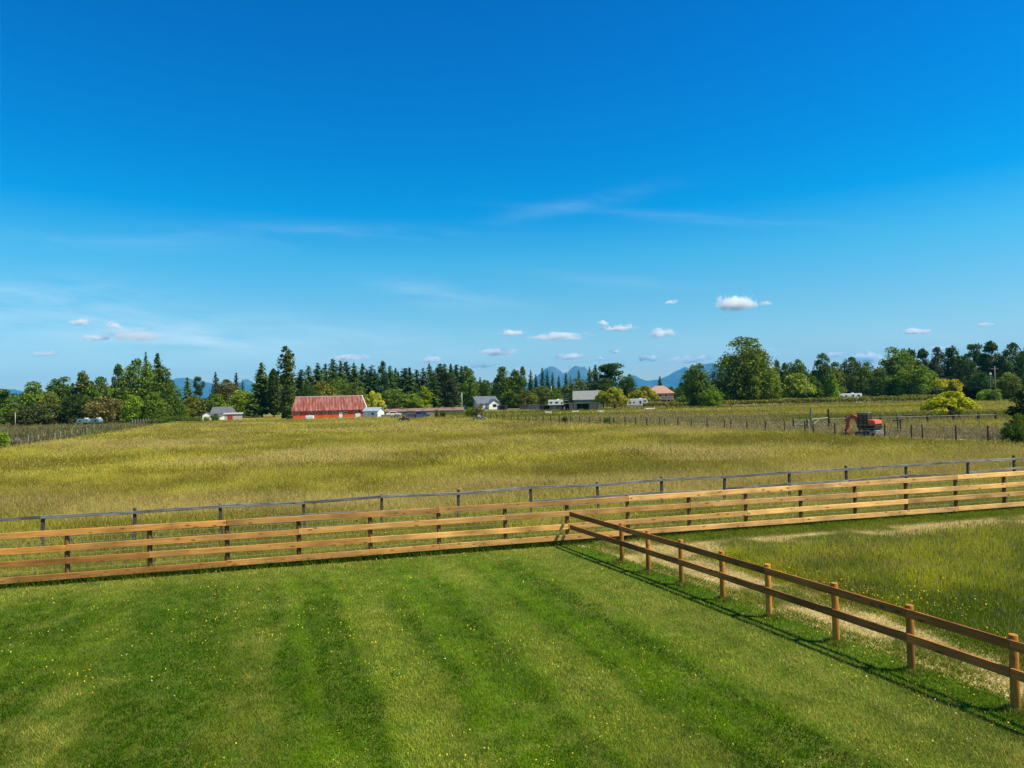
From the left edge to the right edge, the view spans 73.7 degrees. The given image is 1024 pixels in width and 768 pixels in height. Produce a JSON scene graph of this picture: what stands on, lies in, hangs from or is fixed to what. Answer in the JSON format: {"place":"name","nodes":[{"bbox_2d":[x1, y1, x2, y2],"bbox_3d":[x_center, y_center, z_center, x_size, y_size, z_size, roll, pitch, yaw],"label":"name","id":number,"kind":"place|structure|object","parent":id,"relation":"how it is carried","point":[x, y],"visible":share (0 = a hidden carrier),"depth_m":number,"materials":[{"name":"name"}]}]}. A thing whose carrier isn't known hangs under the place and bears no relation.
{"place":"outdoors","nodes":[
{"label":"outdoors","id":0,"kind":"place"},
{"bbox_2d":[7,378,281,402],"bbox_3d":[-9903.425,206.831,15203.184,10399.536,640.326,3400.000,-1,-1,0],"label":"mountain","id":1,"kind":"structure","parent":0,"point":[248,383],"depth_m":14892.49,"materials":[{"name":"blue stone"}]},
{"bbox_2d":[45,415,672,442],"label":"meadow grass","id":2,"kind":"structure","parent":0,"point":[247,427],"depth_m":119.42,"materials":[{"name":"plant"}]},
{"bbox_2d":[0,397,912,417],"bbox_3d":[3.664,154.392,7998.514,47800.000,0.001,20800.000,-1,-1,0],"label":"ground","id":3,"kind":"structure","parent":0,"point":[269,414],"depth_m":280.94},
{"bbox_2d":[209,379,242,406],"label":"broadleaf tree","id":4,"kind":"object","parent":3,"relation":"on","point":[224,391],"visible":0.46,"depth_m":263.21,"materials":[{"name":"green plant"}]},
{"bbox_2d":[242,362,279,416],"label":"conifer tree","id":5,"kind":"object","parent":3,"relation":"on","point":[260,407],"visible":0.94,"depth_m":234.41,"materials":[{"name":"green plant"}]},
{"bbox_2d":[326,376,352,395],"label":"broadleaf tree","id":6,"kind":"object","parent":3,"relation":"on","point":[341,385],"visible":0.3,"depth_m":260.70,"materials":[{"name":"green plant"}]},
{"bbox_2d":[347,363,377,405],"label":"conifer tree","id":7,"kind":"object","parent":3,"relation":"on","point":[353,375],"visible":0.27,"depth_m":343.54,"materials":[{"name":"green plant"}]},
{"bbox_2d":[362,365,380,406],"label":"conifer tree","id":8,"kind":"object","parent":3,"relation":"on","point":[370,387],"visible":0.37,"depth_m":357.43,"materials":[{"name":"green plant"}]},
{"bbox_2d":[375,361,390,403],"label":"conifer tree","id":9,"kind":"object","parent":3,"relation":"on","point":[383,380],"visible":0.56,"depth_m":330.30,"materials":[{"name":"green plant"}]},
{"bbox_2d":[380,389,410,409],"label":"broadleaf tree","id":10,"kind":"object","parent":3,"relation":"on","point":[391,397],"visible":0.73,"depth_m":259.44,"materials":[{"name":"green plant"}]},
{"bbox_2d":[400,367,419,407],"label":"conifer tree","id":11,"kind":"object","parent":3,"relation":"on","point":[409,388],"visible":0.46,"depth_m":325.20,"materials":[{"name":"green plant"}]},
{"bbox_2d":[404,394,423,408],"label":"broadleaf tree","id":12,"kind":"object","parent":3,"relation":"on","point":[413,402],"visible":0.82,"depth_m":259.69,"materials":[{"name":"green plant"}]},
{"bbox_2d":[426,377,449,407],"label":"conifer tree","id":13,"kind":"object","parent":3,"relation":"on","point":[437,402],"visible":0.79,"depth_m":267.09,"materials":[{"name":"green plant"}]},
{"bbox_2d":[439,372,459,406],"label":"broadleaf tree","id":14,"kind":"object","parent":3,"relation":"on","point":[449,392],"visible":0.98,"depth_m":269.89,"materials":[{"name":"green plant"}]},
{"bbox_2d":[460,368,479,408],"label":"broadleaf tree","id":15,"kind":"object","parent":3,"relation":"on","point":[467,389],"visible":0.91,"depth_m":290.73,"materials":[{"name":"green plant"}]},
{"bbox_2d":[471,396,500,408],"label":"white house","id":16,"kind":"structure","parent":3,"relation":"on","point":[489,402],"depth_m":286.87,"materials":[{"name":"paint"}]},
{"bbox_2d":[490,366,512,404],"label":"broadleaf tree","id":17,"kind":"object","parent":3,"relation":"on","point":[500,382],"visible":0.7,"depth_m":304.11,"materials":[{"name":"green plant"}]},
{"bbox_2d":[4,363,1010,412],"bbox_3d":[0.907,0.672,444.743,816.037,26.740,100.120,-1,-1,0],"label":"wood","id":18,"kind":"object","parent":3,"relation":"on","point":[675,391],"visible":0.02,"depth_m":412.44,"materials":[{"name":"green plant"}]},
{"bbox_2d":[500,386,523,407],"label":"broadleaf tree","id":19,"kind":"object","parent":3,"relation":"on","point":[511,394],"visible":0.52,"depth_m":296.35,"materials":[{"name":"green plant"}]},
{"bbox_2d":[511,390,538,408],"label":"broadleaf tree","id":20,"kind":"object","parent":3,"relation":"on","point":[523,399],"visible":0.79,"depth_m":269.90,"materials":[{"name":"green plant"}]},
{"bbox_2d":[527,386,555,404],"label":"broadleaf tree","id":21,"kind":"object","parent":3,"relation":"on","point":[539,391],"visible":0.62,"depth_m":281.23,"materials":[{"name":"green plant"}]},
{"bbox_2d":[568,378,588,402],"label":"broadleaf tree","id":22,"kind":"object","parent":3,"relation":"on","point":[579,385],"visible":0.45,"depth_m":298.07,"materials":[{"name":"green plant"}]},
{"bbox_2d":[585,378,618,405],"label":"broadleaf tree","id":23,"kind":"object","parent":3,"relation":"on","point":[601,385],"visible":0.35,"depth_m":288.65,"materials":[{"name":"green plant"}]},
{"bbox_2d":[585,362,627,404],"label":"pine tree","id":24,"kind":"object","parent":3,"relation":"on","point":[610,370],"visible":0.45,"depth_m":298.02,"materials":[{"name":"green plant"}]},
{"bbox_2d":[620,374,637,397],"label":"broadleaf tree","id":25,"kind":"object","parent":3,"relation":"on","point":[629,385],"visible":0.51,"depth_m":308.78,"materials":[{"name":"green plant"}]},
{"bbox_2d":[627,385,660,400],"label":"willow tree","id":26,"kind":"object","parent":3,"relation":"on","point":[645,392],"visible":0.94,"depth_m":266.14,"materials":[{"name":"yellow plant"}]},
{"bbox_2d":[707,336,782,404],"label":"broadleaf tree","id":27,"kind":"object","parent":3,"relation":"on","point":[736,377],"visible":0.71,"depth_m":257.19,"materials":[{"name":"green plant"}]},
{"bbox_2d":[776,373,816,402],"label":"willow tree","id":28,"kind":"object","parent":3,"relation":"on","point":[794,383],"visible":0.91,"depth_m":269.04,"materials":[{"name":"green plant"}]},
{"bbox_2d":[781,359,811,397],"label":"broadleaf tree","id":29,"kind":"object","parent":3,"relation":"on","point":[801,368],"visible":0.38,"depth_m":309.17,"materials":[{"name":"green plant"}]},
{"bbox_2d":[801,376,825,400],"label":"broadleaf tree","id":30,"kind":"object","parent":3,"relation":"on","point":[818,384],"visible":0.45,"depth_m":283.53,"materials":[{"name":"green plant"}]},
{"bbox_2d":[812,353,833,400],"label":"broadleaf tree","id":31,"kind":"object","parent":3,"relation":"on","point":[825,370],"visible":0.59,"depth_m":299.13,"materials":[{"name":"green plant"}]},
{"bbox_2d":[822,373,840,398],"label":"broadleaf tree","id":32,"kind":"object","parent":3,"relation":"on","point":[831,388],"visible":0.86,"depth_m":283.82,"materials":[{"name":"green plant"}]},
{"bbox_2d":[830,361,847,393],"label":"broadleaf tree","id":33,"kind":"object","parent":3,"relation":"on","point":[839,373],"visible":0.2,"depth_m":307.53,"materials":[{"name":"green plant"}]},
{"bbox_2d":[840,357,869,396],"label":"broadleaf tree","id":34,"kind":"object","parent":3,"relation":"on","point":[853,369],"visible":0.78,"depth_m":312.03,"materials":[{"name":"green plant"}]},
{"bbox_2d":[868,368,894,397],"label":"broadleaf tree","id":35,"kind":"object","parent":3,"relation":"on","point":[879,383],"visible":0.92,"depth_m":298.03,"materials":[{"name":"green plant"}]},
{"bbox_2d":[877,347,916,394],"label":"broadleaf tree","id":36,"kind":"object","parent":3,"relation":"on","point":[892,366],"visible":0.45,"depth_m":315.72,"materials":[{"name":"green plant"}]},
{"bbox_2d":[886,370,916,395],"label":"broadleaf tree","id":37,"kind":"object","parent":3,"relation":"on","point":[902,382],"visible":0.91,"depth_m":292.15,"materials":[{"name":"green plant"}]},
{"bbox_2d":[909,364,938,394],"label":"broadleaf tree","id":38,"kind":"object","parent":3,"relation":"on","point":[922,381],"visible":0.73,"depth_m":289.21,"materials":[{"name":"green plant"}]},
{"bbox_2d":[926,346,950,384],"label":"broadleaf tree","id":39,"kind":"object","parent":3,"relation":"on","point":[940,369],"visible":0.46,"depth_m":328.87,"materials":[{"name":"green plant"}]},
{"bbox_2d":[929,378,963,392],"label":"shrub","id":40,"kind":"object","parent":3,"relation":"on","point":[936,381],"visible":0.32,"depth_m":266.16,"materials":[{"name":"yellow plant"}]},
{"bbox_2d":[942,345,967,391],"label":"broadleaf tree","id":41,"kind":"object","parent":3,"relation":"on","point":[952,359],"visible":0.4,"depth_m":329.59,"materials":[{"name":"green plant"}]},
{"bbox_2d":[950,355,980,391],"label":"broadleaf tree","id":42,"kind":"object","parent":3,"relation":"on","point":[964,372],"visible":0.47,"depth_m":317.43,"materials":[{"name":"green plant"}]},
{"bbox_2d":[965,343,982,376],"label":"pine tree","id":43,"kind":"object","parent":3,"relation":"on","point":[973,347],"visible":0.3,"depth_m":333.18,"materials":[{"name":"green plant"}]},
{"bbox_2d":[962,372,998,392],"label":"broadleaf tree","id":44,"kind":"object","parent":3,"relation":"on","point":[983,380],"visible":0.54,"depth_m":297.91,"materials":[{"name":"green plant"}]},
{"bbox_2d":[974,340,1003,386],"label":"broadleaf tree","id":45,"kind":"object","parent":3,"relation":"on","point":[986,362],"visible":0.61,"depth_m":324.47,"materials":[{"name":"green plant"}]},
{"bbox_2d":[997,342,1023,387],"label":"broadleaf tree","id":46,"kind":"object","parent":3,"relation":"on","point":[1015,365],"visible":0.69,"depth_m":317.66,"materials":[{"name":"green plant"}]},
{"bbox_2d":[0,545,1023,767],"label":"lawn","id":47,"kind":"structure","parent":0,"point":[498,558],"depth_m":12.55,"materials":[{"name":"green plant"}]},
{"bbox_2d":[569,512,1023,712],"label":"lawn rail fence","id":48,"kind":"object","parent":47,"relation":"on","point":[1015,648],"visible":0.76,"depth_m":13.36,"materials":[{"name":"brown wood"}]},
{"bbox_2d":[0,423,1023,477],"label":"meadow grass","id":49,"kind":"structure","parent":0,"point":[761,442],"depth_m":62.04,"materials":[{"name":"green plant"}]},
{"bbox_2d":[0,400,1023,589],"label":"field","id":50,"kind":"structure","parent":0,"point":[251,418],"depth_m":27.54,"materials":[{"name":"green plant"}]},
{"bbox_2d":[0,389,18,424],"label":"tree","id":51,"kind":"object","parent":50,"relation":"on","point":[4,393],"visible":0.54,"depth_m":211.36,"materials":[{"name":"green plant"}]},
{"bbox_2d":[0,403,28,424],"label":"broadleaf tree","id":52,"kind":"object","parent":50,"relation":"on","point":[5,419],"visible":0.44,"depth_m":202.07,"materials":[{"name":"green plant"}]},
{"bbox_2d":[19,381,45,405],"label":"broadleaf tree","id":53,"kind":"object","parent":50,"relation":"on","point":[32,395],"visible":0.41,"depth_m":215.14,"materials":[{"name":"green plant"}]},
{"bbox_2d":[7,404,68,425],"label":"shrub","id":54,"kind":"object","parent":50,"relation":"on","point":[33,414],"visible":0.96,"depth_m":195.16,"materials":[{"name":"green plant"}]},
{"bbox_2d":[35,391,61,420],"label":"broadleaf tree","id":55,"kind":"object","parent":50,"relation":"on","point":[49,400],"visible":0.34,"depth_m":204.78,"materials":[{"name":"green plant"}]},
{"bbox_2d":[45,376,81,419],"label":"broadleaf tree","id":56,"kind":"object","parent":50,"relation":"on","point":[67,390],"visible":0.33,"depth_m":213.05,"materials":[{"name":"green plant"}]},
{"bbox_2d":[51,394,94,423],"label":"broadleaf tree","id":57,"kind":"object","parent":50,"relation":"on","point":[72,412],"visible":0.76,"depth_m":199.98,"materials":[{"name":"green plant"}]},
{"bbox_2d":[0,421,165,449],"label":"berry scrub","id":58,"kind":"object","parent":50,"relation":"on","point":[23,432],"visible":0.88,"depth_m":139.37,"materials":[{"name":"green plant"}]},
{"bbox_2d":[74,370,96,408],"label":"broadleaf tree","id":59,"kind":"object","parent":50,"relation":"on","point":[83,383],"visible":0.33,"depth_m":215.47,"materials":[{"name":"green plant"}]},
{"bbox_2d":[81,376,114,416],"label":"broadleaf tree","id":60,"kind":"object","parent":50,"relation":"on","point":[101,385],"visible":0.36,"depth_m":211.15,"materials":[{"name":"green plant"}]},
{"bbox_2d":[80,395,127,423],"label":"shrub","id":61,"kind":"object","parent":50,"relation":"on","point":[96,409],"visible":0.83,"depth_m":197.25,"materials":[{"name":"brown plant"}]},
{"bbox_2d":[109,363,125,419],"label":"conifer tree","id":62,"kind":"object","parent":50,"relation":"on","point":[117,371],"visible":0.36,"depth_m":221.23,"materials":[{"name":"green plant"}]},
{"bbox_2d":[119,395,145,422],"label":"broadleaf tree","id":63,"kind":"object","parent":50,"relation":"on","point":[134,409],"visible":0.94,"depth_m":198.60,"materials":[{"name":"green plant"}]},
{"bbox_2d":[114,358,155,419],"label":"broadleaf tree","id":64,"kind":"object","parent":50,"relation":"on","point":[130,379],"visible":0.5,"depth_m":215.42,"materials":[{"name":"green plant"}]},
{"bbox_2d":[142,391,171,420],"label":"broadleaf tree","id":65,"kind":"object","parent":50,"relation":"on","point":[155,406],"visible":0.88,"depth_m":198.96,"materials":[{"name":"green plant"}]},
{"bbox_2d":[148,367,181,414],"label":"broadleaf tree","id":66,"kind":"object","parent":50,"relation":"on","point":[161,384],"visible":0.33,"depth_m":208.63,"materials":[{"name":"green plant"}]},
{"bbox_2d":[161,384,185,419],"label":"broadleaf tree","id":67,"kind":"object","parent":50,"relation":"on","point":[171,397],"visible":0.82,"depth_m":205.58,"materials":[{"name":"green plant"}]},
{"bbox_2d":[182,395,210,417],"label":"broadleaf tree","id":68,"kind":"object","parent":50,"relation":"on","point":[199,410],"visible":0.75,"depth_m":250.94,"materials":[{"name":"green plant"}]},
{"bbox_2d":[203,393,226,411],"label":"broadleaf tree","id":69,"kind":"object","parent":50,"relation":"on","point":[214,402],"visible":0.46,"depth_m":255.93,"materials":[{"name":"green plant"}]},
{"bbox_2d":[209,406,236,419],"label":"grey roofed house","id":70,"kind":"structure","parent":50,"relation":"on","point":[219,411],"depth_m":213.82,"materials":[{"name":"white paint"}]},
{"bbox_2d":[220,390,254,416],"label":"broadleaf tree","id":71,"kind":"object","parent":50,"relation":"on","point":[237,402],"visible":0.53,"depth_m":252.83,"materials":[{"name":"green plant"}]},
{"bbox_2d":[267,368,279,416],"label":"poplar tree","id":72,"kind":"object","parent":50,"relation":"on","point":[273,392],"visible":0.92,"depth_m":231.07,"materials":[{"name":"green plant"}]},
{"bbox_2d":[275,346,296,418],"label":"poplar tree","id":73,"kind":"object","parent":50,"relation":"on","point":[286,382],"visible":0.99,"depth_m":201.19,"materials":[{"name":"green plant"}]},
{"bbox_2d":[292,383,317,402],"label":"broadleaf tree","id":74,"kind":"object","parent":50,"relation":"on","point":[307,391],"visible":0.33,"depth_m":231.68,"materials":[{"name":"green plant"}]},
{"bbox_2d":[313,380,340,395],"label":"broadleaf tree","id":75,"kind":"object","parent":50,"relation":"on","point":[328,391],"visible":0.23,"depth_m":240.92,"materials":[{"name":"green plant"}]},
{"bbox_2d":[291,395,366,419],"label":"red barn","id":76,"kind":"structure","parent":50,"relation":"on","point":[353,406],"depth_m":191.92,"materials":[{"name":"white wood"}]},
{"bbox_2d":[362,407,384,417],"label":"blue shed","id":77,"kind":"structure","parent":50,"relation":"on","point":[372,411],"depth_m":189.52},
{"bbox_2d":[364,391,386,407],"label":"willow tree","id":78,"kind":"object","parent":50,"relation":"on","point":[374,398],"visible":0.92,"depth_m":224.46,"materials":[{"name":"yellow plant"}]},
{"bbox_2d":[385,407,463,414],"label":"long low shed","id":79,"kind":"structure","parent":50,"relation":"on","point":[430,410],"depth_m":222.21,"materials":[{"name":"beige metal"}]},
{"bbox_2d":[0,471,1023,583],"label":"paddock fence","id":80,"kind":"object","parent":50,"relation":"on","point":[67,547],"visible":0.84,"depth_m":22.05,"materials":[{"name":"wood"}]},
{"bbox_2d":[0,501,1023,720],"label":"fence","id":81,"kind":"object","parent":50,"relation":"on","point":[831,641],"visible":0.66,"depth_m":20.84,"materials":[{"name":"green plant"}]},
{"bbox_2d":[0,455,1023,553],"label":"weathered fence","id":82,"kind":"object","parent":50,"relation":"on","point":[135,512],"visible":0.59,"depth_m":28.44,"materials":[{"name":"grey wood"}]},
{"bbox_2d":[3,437,1023,554],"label":"meadow flowers","id":83,"kind":"object","parent":50,"relation":"on","point":[460,474],"visible":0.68,"depth_m":41.07,"materials":[{"name":"yellow plant"}]},
{"bbox_2d":[564,402,598,409],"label":"open shed","id":84,"kind":"structure","parent":50,"relation":"on","point":[577,406],"depth_m":226.01,"materials":[{"name":"grey metal"}]},
{"bbox_2d":[600,387,630,407],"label":"willow tree","id":85,"kind":"object","parent":50,"relation":"on","point":[613,394],"visible":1,"depth_m":230.12,"materials":[{"name":"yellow plant"}]},
{"bbox_2d":[683,363,714,406],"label":"broadleaf tree","id":86,"kind":"object","parent":50,"relation":"on","point":[697,386],"visible":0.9,"depth_m":233.93,"materials":[{"name":"green plant"}]},
{"bbox_2d":[699,387,724,406],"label":"shrub","id":87,"kind":"object","parent":50,"relation":"on","point":[711,398],"visible":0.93,"depth_m":226.38,"materials":[{"name":"green plant"}]},
{"bbox_2d":[490,414,992,441],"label":"wire fence","id":88,"kind":"object","parent":50,"relation":"on","point":[805,426],"visible":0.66,"depth_m":80.27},
{"bbox_2d":[747,361,783,403],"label":"broadleaf tree","id":89,"kind":"object","parent":50,"relation":"on","point":[768,390],"visible":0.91,"depth_m":251.02,"materials":[{"name":"green plant"}]},
{"bbox_2d":[602,394,970,407],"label":"berry hedge","id":90,"kind":"object","parent":50,"relation":"on","point":[905,395],"visible":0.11,"depth_m":252.84,"materials":[{"name":"green plant"}]},
{"bbox_2d":[844,412,883,435],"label":"mini excavator","id":91,"kind":"object","parent":50,"relation":"on","point":[865,421],"visible":0.88,"depth_m":71.91,"materials":[{"name":"metal"}]},
{"bbox_2d":[920,391,981,416],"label":"willow tree","id":92,"kind":"object","parent":50,"relation":"on","point":[949,399],"visible":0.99,"depth_m":106.80,"materials":[{"name":"yellow plant"}]},
{"bbox_2d":[962,386,996,399],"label":"clipped hedge","id":93,"kind":"object","parent":50,"relation":"on","point":[970,392],"visible":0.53,"depth_m":229.89,"materials":[{"name":"green plant"}]},
{"bbox_2d":[976,389,1001,400],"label":"shrub","id":94,"kind":"object","parent":50,"relation":"on","point":[988,395],"visible":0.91,"depth_m":214.38,"materials":[{"name":"green plant"}]},
{"bbox_2d":[990,372,1023,399],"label":"broadleaf tree","id":95,"kind":"object","parent":50,"relation":"on","point":[1005,386],"visible":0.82,"depth_m":222.41,"materials":[{"name":"green plant"}]},
{"bbox_2d":[998,423,1023,443],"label":"shrub","id":96,"kind":"object","parent":50,"relation":"on","point":[1016,432],"visible":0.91,"depth_m":56.70,"materials":[{"name":"green plant"}]},
{"bbox_2d":[1003,388,1023,425],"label":"pine tree","id":97,"kind":"object","parent":50,"relation":"on","point":[1018,408],"visible":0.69,"depth_m":62.00,"materials":[{"name":"green plant"}]},
{"bbox_2d":[0,0,1023,393],"label":"sky","id":98,"kind":"structure","parent":0,"point":[209,187],"materials":[{"name":"blue"}]},
{"bbox_2d":[573,390,601,407],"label":"grey barn","id":99,"kind":"structure","parent":0,"point":[583,396],"depth_m":264.55,"materials":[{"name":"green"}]},
{"bbox_2d":[524,363,727,389],"bbox_3d":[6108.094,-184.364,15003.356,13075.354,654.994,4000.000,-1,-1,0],"label":"mountain","id":100,"kind":"structure","parent":0,"point":[673,379],"depth_m":14534.19,"materials":[{"name":"blue stone"}]},
{"bbox_2d":[647,386,673,403],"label":"pink roofed house","id":101,"kind":"structure","parent":0,"point":[664,393],"depth_m":294.88,"materials":[{"name":"paint"}]},
{"bbox_2d":[384,398,1020,441],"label":"pasture grass","id":102,"kind":"structure","parent":0,"point":[842,410],"depth_m":125.48,"materials":[{"name":"green plant"}]},
{"bbox_2d":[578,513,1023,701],"bbox_3d":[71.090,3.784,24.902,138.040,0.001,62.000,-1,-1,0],"label":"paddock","id":103,"kind":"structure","parent":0,"point":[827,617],"depth_m":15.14,"materials":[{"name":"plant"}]},
{"bbox_2d":[584,507,1023,702],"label":"cut grass","id":104,"kind":"structure","parent":0,"point":[831,530],"depth_m":21.29,"materials":[{"name":"plant"}]},
{"bbox_2d":[693,517,1023,671],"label":"paddock grass","id":105,"kind":"structure","parent":0,"point":[989,558],"depth_m":17.55,"materials":[{"name":"green plant"}]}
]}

